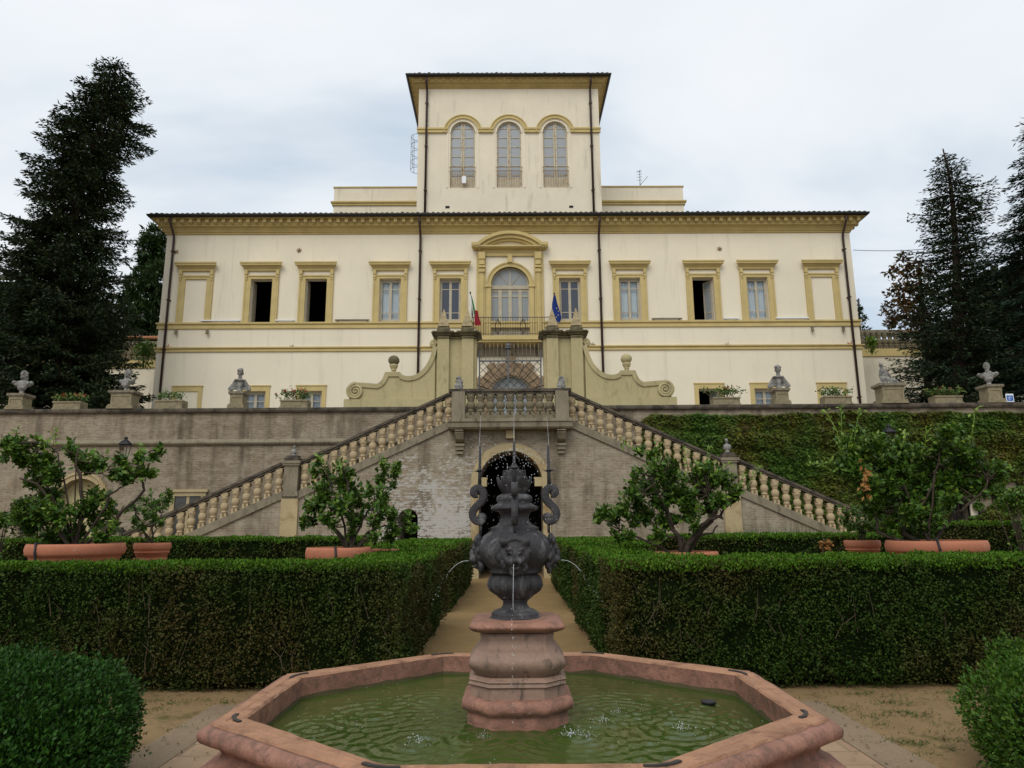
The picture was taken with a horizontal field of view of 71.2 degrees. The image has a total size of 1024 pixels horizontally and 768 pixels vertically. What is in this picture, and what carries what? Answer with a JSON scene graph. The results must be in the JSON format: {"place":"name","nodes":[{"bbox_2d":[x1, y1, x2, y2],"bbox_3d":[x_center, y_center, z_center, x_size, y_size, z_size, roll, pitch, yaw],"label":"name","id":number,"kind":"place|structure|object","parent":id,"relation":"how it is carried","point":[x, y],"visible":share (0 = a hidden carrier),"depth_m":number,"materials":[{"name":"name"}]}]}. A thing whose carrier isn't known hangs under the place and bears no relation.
{"place":"outdoors","nodes":[
{"label":"outdoors","id":0,"kind":"place"},
{"bbox_2d":[415,578,596,655],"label":"path","id":1,"kind":"structure","parent":0,"point":[454,633],"depth_m":12.86,"materials":[{"name":"beige gravel"}]},
{"bbox_2d":[0,0,1023,338],"label":"sky","id":2,"kind":"structure","parent":0,"point":[262,106],"materials":[{"name":"white"}]},
{"bbox_2d":[159,739,884,767],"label":"paving","id":3,"kind":"structure","parent":0,"point":[842,751],"depth_m":5.20,"materials":[{"name":"stone"}]},
{"bbox_2d":[196,652,846,767],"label":"fountain basin","id":4,"kind":"object","parent":3,"relation":"on","point":[794,733],"visible":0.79,"depth_m":3.81,"materials":[{"name":"pink stone"}]},
{"bbox_2d":[461,612,573,730],"bbox_3d":[0.033,1.919,4.409,0.673,0.923,0.673,0,-11,0],"label":"fountain pedestal","id":5,"kind":"object","parent":4,"relation":"on","point":[534,690],"visible":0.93,"depth_m":4.19,"materials":[{"name":"pink stone"}]},
{"bbox_2d":[469,442,560,619],"bbox_3d":[0.017,0.938,4.606,0.488,1.080,0.488,10,-16,-43],"label":"fountain urn","id":6,"kind":"object","parent":5,"relation":"on","point":[528,550],"visible":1,"depth_m":4.46,"materials":[{"name":"grey metal"}]},
{"bbox_2d":[269,673,769,764],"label":"water","id":7,"kind":"structure","parent":4,"relation":"in","point":[449,733],"depth_m":4.20,"materials":[{"name":"green liquid"}]},
{"bbox_2d":[323,683,820,766],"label":"water splash","id":8,"kind":"object","parent":7,"relation":"on","point":[570,733],"visible":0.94,"depth_m":4.07,"materials":[{"name":"white"}]},
{"bbox_2d":[97,568,1022,767],"bbox_3d":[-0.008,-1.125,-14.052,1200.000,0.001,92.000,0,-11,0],"label":"ground","id":9,"kind":"structure","parent":0,"point":[165,719],"depth_m":6.62,"materials":[{"name":"beige gravel"}]},
{"bbox_2d":[0,510,12,556],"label":"bush","id":10,"kind":"object","parent":9,"relation":"on","point":[3,521],"visible":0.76,"depth_m":13.74,"materials":[{"name":"green plant"}]},
{"bbox_2d":[7,494,51,538],"bbox_3d":[-12.562,4.197,18.523,1.349,2.667,1.094,0,-11,0],"label":"bush","id":11,"kind":"object","parent":9,"relation":"on","point":[17,525],"visible":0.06,"depth_m":18.52,"materials":[{"name":"green plant"}]},
{"bbox_2d":[23,542,125,561],"bbox_3d":[-6.298,3.010,10.217,1.281,1.486,1.281,0,-11,0],"label":"terracotta pot","id":12,"kind":"object","parent":9,"relation":"on","point":[93,552],"visible":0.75,"depth_m":9.83,"materials":[{"name":"ceramic"}]},
{"bbox_2d":[0,426,167,543],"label":"lemon tree","id":13,"kind":"object","parent":12,"relation":"on","point":[44,471],"visible":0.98,"depth_m":10.47,"materials":[{"name":"green plant"}]},
{"bbox_2d":[0,641,152,767],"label":"shrub","id":14,"kind":"object","parent":9,"relation":"on","point":[52,722],"visible":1,"depth_m":4.16,"materials":[{"name":"green plant"}]},
{"bbox_2d":[133,543,171,560],"bbox_3d":[-5.888,3.309,11.584,0.569,1.431,0.569,0,-11,0],"label":"terracotta pot","id":15,"kind":"object","parent":9,"relation":"on","point":[149,551],"visible":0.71,"depth_m":11.48,"materials":[{"name":"ceramic"}]},
{"bbox_2d":[122,487,174,542],"bbox_3d":[-6.017,2.230,11.889,0.996,1.064,0.833,0,-11,0],"label":"lemon tree","id":16,"kind":"object","parent":15,"relation":"on","point":[154,505],"visible":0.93,"depth_m":11.80,"materials":[{"name":"green plant"}]},
{"bbox_2d":[125,705,236,767],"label":"paving border","id":17,"kind":"object","parent":9,"relation":"on","point":[163,751],"visible":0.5,"depth_m":5.62,"materials":[{"name":"beige stone"}]},
{"bbox_2d":[0,534,372,560],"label":"box hedge","id":18,"kind":"object","parent":9,"relation":"on","point":[235,546],"visible":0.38,"depth_m":14.74,"materials":[{"name":"green plant"}]},
{"bbox_2d":[0,556,418,691],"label":"box hedge","id":19,"kind":"object","parent":9,"relation":"on","point":[169,621],"visible":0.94,"depth_m":7.51,"materials":[{"name":"green plant"}]},
{"bbox_2d":[0,406,476,538],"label":"retaining wall","id":20,"kind":"structure","parent":9,"relation":"on","point":[210,450],"depth_m":26.11,"materials":[{"name":"stone"}]},
{"bbox_2d":[4,393,35,408],"bbox_3d":[-18.287,0.691,26.585,0.664,0.607,0.664,0,-11,0],"label":"pedestal","id":21,"kind":"object","parent":20,"relation":"on","point":[20,401],"visible":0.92,"depth_m":26.34,"materials":[{"name":"stone"}]},
{"bbox_2d":[12,370,33,392],"bbox_3d":[-18.293,-0.059,26.737,0.716,0.925,0.316,3,-12,-17],"label":"bust","id":22,"kind":"object","parent":21,"relation":"on","point":[22,384],"visible":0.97,"depth_m":26.65,"materials":[{"name":"stone"}]},
{"bbox_2d":[51,401,87,408],"bbox_3d":[-16.439,0.830,26.590,1.069,0.310,0.490,0,-11,0],"label":"stone planter","id":23,"kind":"object","parent":20,"relation":"on","point":[69,405],"visible":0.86,"depth_m":26.38,"materials":[{"name":"beige stone"}]},
{"bbox_2d":[50,391,88,401],"bbox_3d":[-16.498,0.502,26.635,1.398,0.523,0.772,0,-11,0],"label":"geranium","id":24,"kind":"object","parent":23,"relation":"in","point":[73,397],"visible":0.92,"depth_m":26.55,"materials":[{"name":"green plant"}]},
{"bbox_2d":[106,390,143,408],"bbox_3d":[-14.397,0.624,26.593,0.973,0.688,0.707,0,-11,0],"label":"pedestal","id":25,"kind":"object","parent":20,"relation":"on","point":[124,399],"visible":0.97,"depth_m":26.32,"materials":[{"name":"stone"}]},
{"bbox_2d":[119,369,134,389],"bbox_3d":[-14.403,-0.136,26.740,0.666,0.860,0.279,-3,-12,11],"label":"bust","id":26,"kind":"object","parent":25,"relation":"on","point":[126,382],"visible":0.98,"depth_m":26.64,"materials":[{"name":"stone"}]},
{"bbox_2d":[154,400,187,407],"bbox_3d":[-12.669,0.794,26.592,1.050,0.330,0.490,0,-11,0],"label":"stone planter","id":27,"kind":"object","parent":20,"relation":"on","point":[171,404],"visible":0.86,"depth_m":26.38,"materials":[{"name":"stone"}]},
{"bbox_2d":[157,388,186,399],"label":"geranium","id":28,"kind":"object","parent":27,"relation":"in","point":[166,395],"visible":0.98,"depth_m":26.61,"materials":[{"name":"green plant"}]},
{"bbox_2d":[169,489,208,534],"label":"window","id":29,"kind":"structure","parent":20,"relation":"in","point":[182,497],"depth_m":25.63,"materials":[{"name":"paint"}]},
{"bbox_2d":[227,391,249,407],"bbox_3d":[-10.171,0.625,26.587,0.597,0.626,0.597,0,-11,0],"label":"pedestal","id":30,"kind":"object","parent":20,"relation":"on","point":[238,399],"visible":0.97,"depth_m":26.36,"materials":[{"name":"stone"}]},
{"bbox_2d":[228,368,250,391],"bbox_3d":[-10.175,-0.139,26.732,0.824,0.928,0.343,2,-12,-11],"label":"bust","id":31,"kind":"object","parent":30,"relation":"on","point":[239,384],"visible":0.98,"depth_m":26.69,"materials":[{"name":"stone"}]},
{"bbox_2d":[279,399,310,407],"bbox_3d":[-8.048,0.771,26.590,1.069,0.310,0.490,0,-11,0],"label":"stone planter","id":32,"kind":"object","parent":20,"relation":"on","point":[295,403],"visible":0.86,"depth_m":26.38,"materials":[{"name":"stone"}]},
{"bbox_2d":[274,385,313,399],"bbox_3d":[-8.108,0.357,26.602,1.460,0.644,0.734,0,-11,0],"label":"geranium","id":33,"kind":"object","parent":32,"relation":"in","point":[300,394],"visible":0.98,"depth_m":26.54,"materials":[{"name":"green plant"}]},
{"bbox_2d":[305,546,371,560],"bbox_3d":[-2.496,3.021,10.200,0.942,1.407,0.961,0,-11,0],"label":"terracotta pot","id":34,"kind":"object","parent":9,"relation":"on","point":[327,552],"visible":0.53,"depth_m":9.93,"materials":[{"name":"ceramic"}]},
{"bbox_2d":[297,452,419,547],"bbox_3d":[-2.303,1.810,10.761,1.875,1.538,1.099,0,-11,0],"label":"lemon tree","id":35,"kind":"object","parent":34,"relation":"on","point":[351,500],"visible":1,"depth_m":10.71,"materials":[{"name":"green plant"}]},
{"bbox_2d":[341,546,450,656],"bbox_3d":[-1.562,3.127,10.522,1.052,1.378,4.231,0,-11,0],"label":"box hedge","id":36,"kind":"object","parent":9,"relation":"on","point":[427,582],"visible":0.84,"depth_m":9.89,"materials":[{"name":"green plant"}]},
{"bbox_2d":[363,537,473,612],"bbox_3d":[-2.019,4.491,17.462,1.951,1.459,7.083,0,-11,0],"label":"box hedge","id":37,"kind":"object","parent":9,"relation":"on","point":[459,576],"visible":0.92,"depth_m":15.24,"materials":[{"name":"green plant"}]},
{"bbox_2d":[191,418,835,578],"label":"staircase","id":38,"kind":"structure","parent":9,"relation":"on","point":[439,475],"depth_m":23.77,"materials":[{"name":"stone"}]},
{"bbox_2d":[105,455,301,537],"bbox_3d":[-10.248,4.451,23.722,6.403,4.088,0.620,0,-11,0],"label":"balustrade","id":39,"kind":"object","parent":38,"relation":"on","point":[289,467],"visible":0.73,"depth_m":23.72,"materials":[{"name":"grey stone"}]},
{"bbox_2d":[298,393,451,492],"bbox_3d":[-4.554,1.976,24.208,5.119,3.480,0.340,0,-11,0],"label":"balustrade","id":40,"kind":"object","parent":38,"relation":"on","point":[362,437],"visible":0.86,"depth_m":24.14,"materials":[{"name":"grey stone"}]},
{"bbox_2d":[449,388,570,418],"bbox_3d":[-0.061,0.680,23.951,4.085,1.010,0.400,0,-11,0],"label":"balustrade","id":41,"kind":"object","parent":38,"relation":"on","point":[459,404],"visible":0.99,"depth_m":23.83,"materials":[{"name":"grey stone"}]},
{"bbox_2d":[568,392,720,488],"bbox_3d":[4.450,1.913,24.208,5.119,3.480,0.340,0,-11,0],"label":"balustrade","id":42,"kind":"object","parent":38,"relation":"on","point":[658,435],"visible":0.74,"depth_m":24.16,"materials":[{"name":"grey stone"}]},
{"bbox_2d":[719,452,881,532],"bbox_3d":[10.178,4.308,23.722,6.403,4.088,0.620,0,-11,0],"label":"balustrade","id":43,"kind":"object","parent":38,"relation":"on","point":[739,464],"visible":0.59,"depth_m":23.74,"materials":[{"name":"grey stone"}]},
{"bbox_2d":[110,685,987,767],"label":"fallen leaves","id":44,"kind":"object","parent":9,"relation":"on","point":[944,739],"visible":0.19,"depth_m":6.03,"materials":[{"name":"brown plant"}]},
{"bbox_2d":[144,688,1003,758],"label":"grass","id":45,"kind":"structure","parent":9,"relation":"on","point":[838,708],"depth_m":6.32,"materials":[{"name":"green plant"}]},
{"bbox_2d":[550,535,669,652],"bbox_3d":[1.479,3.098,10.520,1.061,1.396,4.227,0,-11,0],"label":"box hedge","id":46,"kind":"object","parent":9,"relation":"on","point":[589,618],"visible":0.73,"depth_m":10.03,"materials":[{"name":"green plant"}]},
{"bbox_2d":[655,550,718,555],"bbox_3d":[2.567,3.091,10.392,0.936,1.277,0.936,0,-11,0],"label":"terracotta pot","id":47,"kind":"object","parent":9,"relation":"on","point":[706,552],"visible":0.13,"depth_m":10.21,"materials":[{"name":"ceramic"}]},
{"bbox_2d":[592,437,761,551],"bbox_3d":[2.445,1.714,10.695,2.536,1.828,1.020,0,-11,0],"label":"lemon tree","id":48,"kind":"object","parent":47,"relation":"in","point":[705,480],"visible":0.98,"depth_m":10.59,"materials":[{"name":"green plant"}]},
{"bbox_2d":[645,531,902,555],"bbox_3d":[5.554,3.880,14.970,5.497,1.579,1.200,0,-11,0],"label":"box hedge","id":49,"kind":"object","parent":9,"relation":"on","point":[724,543],"visible":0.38,"depth_m":14.74,"materials":[{"name":"green plant"}]},
{"bbox_2d":[544,402,1023,520],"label":"retaining wall","id":50,"kind":"structure","parent":9,"relation":"on","point":[639,413],"depth_m":26.22,"materials":[{"name":"stone"}]},
{"bbox_2d":[710,397,740,404],"bbox_3d":[7.930,0.669,26.588,1.030,0.291,0.490,0,-11,0],"label":"stone planter","id":51,"kind":"object","parent":50,"relation":"on","point":[723,400],"visible":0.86,"depth_m":26.37,"materials":[{"name":"stone"}]},
{"bbox_2d":[701,385,745,396],"bbox_3d":[7.894,0.314,26.648,1.788,0.558,0.680,0,-11,0],"label":"geranium","id":52,"kind":"object","parent":51,"relation":"in","point":[725,391],"visible":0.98,"depth_m":26.57,"materials":[{"name":"green plant"}]},
{"bbox_2d":[769,388,791,403],"bbox_3d":[9.968,0.494,26.585,0.597,0.606,0.597,0,-11,0],"label":"pedestal","id":53,"kind":"object","parent":50,"relation":"on","point":[779,395],"visible":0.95,"depth_m":26.35,"materials":[{"name":"stone"}]},
{"bbox_2d":[767,365,790,388],"bbox_3d":[9.970,-0.257,26.738,0.796,0.926,0.318,0,-11,-3],"label":"bust","id":54,"kind":"object","parent":53,"relation":"on","point":[778,380],"visible":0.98,"depth_m":26.69,"materials":[{"name":"stone"}]},
{"bbox_2d":[641,410,1023,531],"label":"climbing ivy","id":55,"kind":"object","parent":50,"relation":"attached to","point":[743,433],"visible":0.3,"depth_m":25.86,"materials":[{"name":"green plant"}]},
{"bbox_2d":[819,396,852,403],"bbox_3d":[12.050,0.631,26.590,1.050,0.310,0.490,0,-11,0],"label":"stone planter","id":56,"kind":"object","parent":50,"relation":"on","point":[835,399],"visible":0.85,"depth_m":26.38,"materials":[{"name":"stone"}]},
{"bbox_2d":[814,386,853,395],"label":"geranium","id":57,"kind":"object","parent":56,"relation":"in","point":[836,392],"visible":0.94,"depth_m":26.60,"materials":[{"name":"green plant"}]},
{"bbox_2d":[870,383,908,402],"bbox_3d":[14.047,0.396,26.599,1.018,0.748,0.707,0,-11,0],"label":"pedestal","id":58,"kind":"object","parent":50,"relation":"on","point":[889,392],"visible":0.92,"depth_m":26.33,"materials":[{"name":"stone"}]},
{"bbox_2d":[877,363,899,383],"bbox_3d":[14.038,-0.395,26.750,0.756,0.862,0.380,0,-11,0],"label":"seated statue","id":59,"kind":"object","parent":58,"relation":"on","point":[884,374],"visible":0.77,"depth_m":26.64,"materials":[{"name":"stone"}]},
{"bbox_2d":[928,395,963,402],"bbox_3d":[16.130,0.612,26.588,1.069,0.291,0.490,0,-11,0],"label":"stone planter","id":60,"kind":"object","parent":50,"relation":"on","point":[947,399],"visible":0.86,"depth_m":26.38,"materials":[{"name":"beige stone"}]},
{"bbox_2d":[923,385,965,396],"bbox_3d":[16.122,0.280,26.565,1.514,0.481,0.924,0,-11,0],"label":"geranium","id":61,"kind":"object","parent":60,"relation":"in","point":[937,390],"visible":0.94,"depth_m":26.60,"materials":[{"name":"green plant"}]},
{"bbox_2d":[975,384,1006,402],"bbox_3d":[17.808,0.400,26.593,0.664,0.686,0.664,0,-11,0],"label":"pedestal","id":62,"kind":"object","parent":50,"relation":"on","point":[990,393],"visible":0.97,"depth_m":26.35,"materials":[{"name":"stone"}]},
{"bbox_2d":[977,362,998,383],"bbox_3d":[17.800,-0.380,26.744,0.698,0.902,0.293,-7,-13,28],"label":"bust","id":63,"kind":"object","parent":62,"relation":"on","point":[987,376],"visible":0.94,"depth_m":26.65,"materials":[{"name":"stone"}]},
{"bbox_2d":[596,548,1023,688],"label":"box hedge","id":64,"kind":"object","parent":9,"relation":"on","point":[837,615],"visible":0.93,"depth_m":7.51,"materials":[{"name":"green plant"}]},
{"bbox_2d":[843,540,880,553],"bbox_3d":[5.741,3.246,11.581,0.559,1.394,0.559,0,-11,0],"label":"terracotta pot","id":65,"kind":"object","parent":9,"relation":"on","point":[870,546],"visible":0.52,"depth_m":11.48,"materials":[{"name":"ceramic"}]},
{"bbox_2d":[836,503,882,540],"bbox_3d":[5.845,2.323,11.794,0.732,0.752,0.781,7,-14,-33],"label":"lemon tree","id":66,"kind":"object","parent":65,"relation":"on","point":[862,530],"visible":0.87,"depth_m":11.78,"materials":[{"name":"green plant"}]},
{"bbox_2d":[801,701,937,767],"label":"paving border","id":67,"kind":"object","parent":9,"relation":"on","point":[890,753],"visible":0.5,"depth_m":5.44,"materials":[{"name":"beige stone"}]},
{"bbox_2d":[884,539,989,554],"bbox_3d":[6.129,2.943,10.213,1.328,1.446,1.328,0,-11,0],"label":"terracotta pot","id":68,"kind":"object","parent":9,"relation":"on","point":[936,546],"visible":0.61,"depth_m":9.82,"materials":[{"name":"ceramic"}]},
{"bbox_2d":[806,403,1014,540],"bbox_3d":[6.009,1.367,10.590,3.348,2.156,1.160,0,-11,0],"label":"lemon tree","id":69,"kind":"object","parent":68,"relation":"in","point":[949,480],"visible":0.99,"depth_m":10.56,"materials":[{"name":"green plant"}]},
{"bbox_2d":[863,519,1023,552],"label":"box hedge","id":70,"kind":"object","parent":9,"relation":"on","point":[992,532],"visible":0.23,"depth_m":16.14,"materials":[{"name":"green plant"}]},
{"bbox_2d":[947,629,1023,767],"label":"shrub","id":71,"kind":"object","parent":9,"relation":"on","point":[1003,701],"visible":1,"depth_m":4.68,"materials":[{"name":"green plant"}]},
{"bbox_2d":[995,486,1023,550],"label":"bush","id":72,"kind":"object","parent":9,"relation":"on","point":[1014,500],"visible":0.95,"depth_m":15.71,"materials":[{"name":"green plant"}]},
{"bbox_2d":[860,330,1020,402],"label":"garden pavilion","id":73,"kind":"structure","parent":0,"point":[886,348],"depth_m":42.06,"materials":[{"name":"beige paint"}]},
{"bbox_2d":[864,335,877,354],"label":"climbing vine","id":74,"kind":"object","parent":73,"relation":"attached to","point":[872,342],"visible":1,"depth_m":40.62,"materials":[{"name":"green plant"}]},
{"label":"terrace","id":75,"kind":"structure","parent":0,"visible":0},
{"bbox_2d":[0,276,128,382],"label":"oak tree","id":76,"kind":"object","parent":75,"relation":"on","point":[9,280],"visible":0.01,"depth_m":42.63,"materials":[{"name":"green plant"}]},
{"bbox_2d":[0,56,157,409],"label":"fir tree","id":77,"kind":"object","parent":75,"relation":"on","point":[50,263],"visible":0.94,"depth_m":31.98,"materials":[{"name":"green plant"}]},
{"bbox_2d":[4,336,157,408],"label":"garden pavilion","id":78,"kind":"structure","parent":75,"relation":"on","point":[146,377],"depth_m":41.98,"materials":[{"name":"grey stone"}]},
{"bbox_2d":[130,339,156,369],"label":"climbing vine","id":79,"kind":"object","parent":78,"relation":"attached to","point":[144,350],"visible":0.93,"depth_m":40.54,"materials":[{"name":"green plant"}]},
{"bbox_2d":[112,221,166,340],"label":"pine tree","id":80,"kind":"object","parent":75,"relation":"on","point":[150,264],"visible":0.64,"depth_m":54.54,"materials":[{"name":"green plant"}]},
{"bbox_2d":[343,330,481,406],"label":"gate wall","id":81,"kind":"structure","parent":75,"relation":"on","point":[453,356],"depth_m":27.09,"materials":[{"name":"paint"}]},
{"bbox_2d":[437,309,449,330],"bbox_3d":[-2.636,-2.446,27.690,0.500,0.941,0.500,0,-11,0],"label":"obelisk","id":82,"kind":"object","parent":81,"relation":"on","point":[443,325],"visible":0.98,"depth_m":27.47,"materials":[{"name":"stone"}]},
{"bbox_2d":[479,342,541,414],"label":"iron gate","id":83,"kind":"structure","parent":81,"relation":"attached to","point":[507,347],"depth_m":27.60,"materials":[{"name":"grey metal"}]},
{"bbox_2d":[146,72,869,414],"bbox_3d":[-0.173,-6.160,44.484,37.112,22.416,16.730,0,-11,0],"label":"villa","id":84,"kind":"object","parent":75,"relation":"on","point":[510,213],"visible":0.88,"depth_m":36.77,"materials":[{"name":"paint"}]},
{"bbox_2d":[171,385,202,407],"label":"blind window","id":85,"kind":"structure","parent":84,"relation":"in","point":[184,388],"depth_m":35.47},
{"bbox_2d":[174,262,216,321],"bbox_3d":[-16.154,-4.698,36.337,2.187,3.217,0.343,0,-11,0],"label":"blind window","id":86,"kind":"structure","parent":84,"relation":"in","point":[182,267],"depth_m":36.48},
{"bbox_2d":[243,385,270,407],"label":"window","id":87,"kind":"structure","parent":84,"relation":"in","point":[256,399],"depth_m":35.60,"materials":[{"name":"paint"}]},
{"bbox_2d":[239,261,281,321],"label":"window","id":88,"kind":"structure","parent":84,"relation":"in","point":[257,266],"depth_m":36.54,"materials":[{"name":"paint"}]},
{"bbox_2d":[295,385,326,406],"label":"window","id":89,"kind":"structure","parent":84,"relation":"in","point":[318,399],"depth_m":35.53,"materials":[{"name":"paint"}]},
{"bbox_2d":[294,261,336,321],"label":"window","id":90,"kind":"structure","parent":84,"relation":"in","point":[303,266],"depth_m":36.54,"materials":[{"name":"paint"}]},
{"bbox_2d":[368,261,410,321],"bbox_3d":[-6.242,-4.714,36.600,2.187,3.217,0.704,0,-11,0],"label":"window","id":91,"kind":"structure","parent":84,"relation":"in","point":[393,293],"depth_m":36.65,"materials":[{"name":"paint"}]},
{"bbox_2d":[429,261,470,320],"bbox_3d":[-3.164,-4.744,36.561,2.187,3.217,0.570,0,-11,0],"label":"window","id":92,"kind":"structure","parent":84,"relation":"in","point":[452,294],"depth_m":36.65,"materials":[{"name":"paint"}]},
{"bbox_2d":[471,230,547,334],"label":"balcony door","id":93,"kind":"structure","parent":84,"relation":"in","point":[509,293],"depth_m":36.71,"materials":[{"name":"paint"}]},
{"bbox_2d":[548,260,590,320],"bbox_3d":[2.967,-4.776,36.613,2.187,3.217,0.570,0,-11,0],"label":"window","id":94,"kind":"structure","parent":84,"relation":"in","point":[567,292],"depth_m":36.71,"materials":[{"name":"paint"}]},
{"bbox_2d":[608,260,650,319],"bbox_3d":[6.044,-4.779,36.704,2.187,3.217,0.702,0,-11,0],"label":"window","id":95,"kind":"structure","parent":84,"relation":"in","point":[626,292],"depth_m":36.75,"materials":[{"name":"paint"}]},
{"bbox_2d":[682,260,723,319],"bbox_3d":[9.822,-4.771,36.877,2.187,3.217,0.989,0,-11,0],"label":"window","id":96,"kind":"structure","parent":84,"relation":"in","point":[688,264],"depth_m":36.76,"materials":[{"name":"paint"}]},
{"bbox_2d":[693,383,724,404],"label":"window","id":97,"kind":"structure","parent":84,"relation":"in","point":[697,386],"depth_m":35.69,"materials":[{"name":"paint"}]},
{"bbox_2d":[736,260,778,319],"bbox_3d":[12.613,-4.814,36.761,2.187,3.217,0.704,0,-11,0],"label":"window","id":98,"kind":"structure","parent":84,"relation":"in","point":[754,302],"depth_m":36.81,"materials":[{"name":"paint"}]},
{"bbox_2d":[749,382,775,403],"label":"window","id":99,"kind":"structure","parent":84,"relation":"in","point":[759,393],"depth_m":35.81,"materials":[{"name":"paint"}]},
{"bbox_2d":[801,259,842,319],"bbox_3d":[15.961,-4.867,36.613,2.187,3.217,0.343,0,-11,0],"label":"blind window","id":100,"kind":"structure","parent":84,"relation":"in","point":[808,264],"depth_m":36.75,"materials":[{"name":"yellow paint"}]},
{"bbox_2d":[816,382,847,403],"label":"blind window","id":101,"kind":"structure","parent":84,"relation":"in","point":[819,384],"depth_m":35.74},
{"bbox_2d":[538,330,676,405],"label":"gate wall","id":102,"kind":"structure","parent":75,"relation":"on","point":[566,355],"depth_m":27.09,"materials":[{"name":"paint"}]},
{"bbox_2d":[546,308,558,329],"bbox_3d":[1.549,-2.475,27.690,0.500,0.941,0.500,0,-11,0],"label":"obelisk","id":103,"kind":"object","parent":102,"relation":"on","point":[552,324],"visible":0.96,"depth_m":27.48,"materials":[{"name":"stone"}]},
{"bbox_2d":[570,308,582,329],"bbox_3d":[2.471,-2.482,27.690,0.500,0.941,0.500,0,-11,0],"label":"obelisk","id":104,"kind":"object","parent":102,"relation":"on","point":[576,324],"visible":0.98,"depth_m":27.48,"materials":[{"name":"stone"}]},
{"bbox_2d":[856,298,871,338],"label":"cypress tree","id":105,"kind":"object","parent":75,"relation":"on","point":[860,309],"visible":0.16,"depth_m":51.38,"materials":[{"name":"green plant"}]},
{"bbox_2d":[878,251,941,402],"bbox_3d":[19.448,-1.903,34.619,3.983,9.955,2.838,3,-12,-18],"label":"autumn tree","id":106,"kind":"object","parent":75,"relation":"on","point":[895,318],"visible":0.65,"depth_m":34.77,"materials":[{"name":"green plant"}]},
{"bbox_2d":[883,149,1023,402],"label":"spruce tree","id":107,"kind":"object","parent":75,"relation":"on","point":[962,344],"visible":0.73,"depth_m":32.50,"materials":[{"name":"green plant"}]},
{"bbox_2d":[929,258,1023,395],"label":"oak tree","id":108,"kind":"object","parent":75,"relation":"on","point":[997,285],"visible":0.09,"depth_m":41.12,"materials":[{"name":"green plant"}]},
{"bbox_2d":[972,122,1023,401],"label":"cedar tree","id":109,"kind":"object","parent":75,"relation":"on","point":[1014,267],"visible":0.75,"depth_m":32.22,"materials":[{"name":"green plant"}]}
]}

